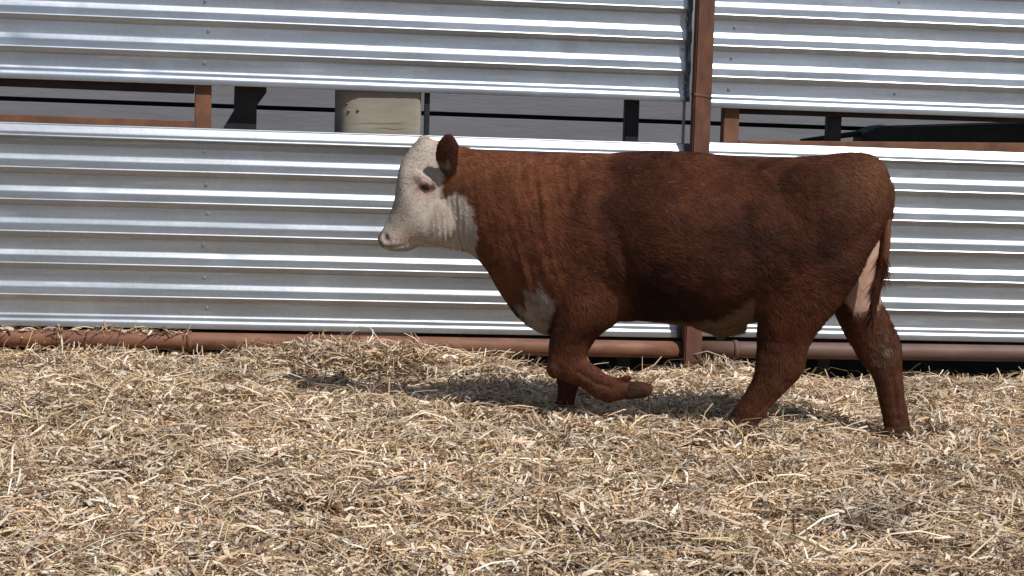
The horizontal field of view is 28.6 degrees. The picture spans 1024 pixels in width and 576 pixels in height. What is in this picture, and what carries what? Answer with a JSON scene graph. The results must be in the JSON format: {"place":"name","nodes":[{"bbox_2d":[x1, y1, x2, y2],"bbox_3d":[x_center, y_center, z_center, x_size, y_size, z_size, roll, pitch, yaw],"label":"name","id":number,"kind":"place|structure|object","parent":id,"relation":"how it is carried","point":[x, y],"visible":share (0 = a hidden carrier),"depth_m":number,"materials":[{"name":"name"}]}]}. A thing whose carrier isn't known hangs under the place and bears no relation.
{"place":"outdoors","nodes":[
{"label":"outdoors","id":0,"kind":"place"},
{"bbox_2d":[692,0,694,40],"label":"sky","id":1,"kind":"structure","parent":0,"point":[693,13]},
{"bbox_2d":[801,377,903,380],"bbox_3d":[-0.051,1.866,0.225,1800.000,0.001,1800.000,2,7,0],"label":"ground","id":2,"kind":"structure","parent":0,"point":[846,377],"depth_m":11.78,"materials":[{"name":"soil"}]},
{"bbox_2d":[331,90,420,335],"bbox_3d":[-0.684,-0.428,9.998,0.413,2.145,0.414,1,7,-8],"label":"panel","id":3,"kind":"object","parent":2,"relation":"on","point":[378,112],"visible":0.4,"depth_m":9.75,"materials":[{"name":"beige wood"}]},
{"bbox_2d":[423,93,429,134],"bbox_3d":[-0.426,-0.503,9.846,0.026,1.450,0.025,1,7,-8],"label":"angle post","id":4,"kind":"object","parent":3,"relation":"attached to","point":[426,111],"visible":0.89,"depth_m":9.79,"materials":[{"name":"black metal"}]},
{"bbox_2d":[0,320,1023,575],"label":"straw bedding","id":5,"kind":"object","parent":2,"relation":"on","point":[334,456],"visible":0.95,"depth_m":7.32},
{"bbox_2d":[378,134,912,442],"bbox_3d":[0.565,0.012,8.449,2.286,1.284,0.636,3,7,10],"label":"hereford bull","id":6,"kind":"object","parent":5,"relation":"on","point":[575,255],"visible":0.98,"depth_m":8.21,"materials":[{"name":"brown"}]},
{"bbox_2d":[0,41,1023,378],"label":"board wall","id":7,"kind":"structure","parent":2,"relation":"on","point":[480,115],"depth_m":11.26,"materials":[{"name":"wood"}]},
{"bbox_2d":[615,100,639,375],"bbox_3d":[0.582,-0.320,10.107,0.070,2.001,0.060,1,7,-8],"label":"steel upright","id":8,"kind":"object","parent":2,"relation":"on","point":[630,120],"depth_m":10.02,"materials":[{"name":"black metal"}]},
{"bbox_2d":[681,0,714,368],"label":"steel post","id":9,"kind":"object","parent":2,"relation":"on","point":[702,68],"visible":0.56,"depth_m":9.85,"materials":[{"name":"brown metal"}]},
{"bbox_2d":[0,329,682,357],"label":"pipe rail","id":10,"kind":"object","parent":9,"relation":"attached to","point":[191,340],"visible":0.78,"depth_m":9.75,"materials":[{"name":"brown metal"}]},
{"bbox_2d":[0,121,689,337],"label":"corrugated sheet","id":11,"kind":"object","parent":9,"relation":"attached to","point":[121,226],"visible":0.62,"depth_m":9.70,"materials":[{"name":"silver metal"}]},
{"bbox_2d":[0,78,211,127],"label":"metal frame","id":12,"kind":"structure","parent":11,"relation":"attached to","point":[203,95],"depth_m":9.59,"materials":[{"name":"brown metal"}]},
{"bbox_2d":[223,86,266,129],"bbox_3d":[-1.311,-0.532,9.804,0.208,1.351,0.030,1,7,-8],"label":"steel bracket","id":13,"kind":"object","parent":11,"relation":"attached to","point":[247,100],"visible":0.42,"depth_m":9.75,"materials":[{"name":"black metal"}]},
{"bbox_2d":[681,102,685,142],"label":"edge trim","id":14,"kind":"structure","parent":11,"relation":"attached to","point":[683,122],"depth_m":9.96,"materials":[{"name":"grey metal"}]},
{"bbox_2d":[0,0,692,101],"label":"corrugated sheet","id":15,"kind":"object","parent":9,"relation":"attached to","point":[620,49],"visible":1,"depth_m":9.69,"materials":[{"name":"silver metal"}]},
{"bbox_2d":[701,340,1023,361],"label":"pipe rail","id":16,"kind":"object","parent":9,"relation":"attached to","point":[736,349],"visible":0.79,"depth_m":10.20,"materials":[{"name":"brown metal"}]},
{"bbox_2d":[702,142,1023,341],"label":"corrugated sheet","id":17,"kind":"object","parent":9,"relation":"attached to","point":[956,258],"visible":0.41,"depth_m":10.20,"materials":[{"name":"silver metal"}]},
{"bbox_2d":[711,0,1023,117],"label":"corrugated sheet","id":18,"kind":"object","parent":9,"relation":"attached to","point":[944,57],"visible":1,"depth_m":10.03,"materials":[{"name":"silver metal"}]},
{"bbox_2d":[813,117,841,379],"bbox_3d":[1.617,-0.298,10.253,0.071,2.001,0.060,1,7,-8],"label":"steel upright","id":19,"kind":"object","parent":2,"relation":"on","point":[832,132],"depth_m":10.18,"materials":[{"name":"black metal"}]},
{"bbox_2d":[720,108,1023,151],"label":"rail","id":20,"kind":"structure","parent":19,"relation":"attached to","point":[729,129],"depth_m":10.12,"materials":[{"name":"brown metal"}]},
{"bbox_2d":[800,122,1023,142],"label":"sloping beam","id":21,"kind":"structure","parent":19,"relation":"attached to","point":[1006,132],"depth_m":10.40,"materials":[{"name":"black metal"}]}
]}

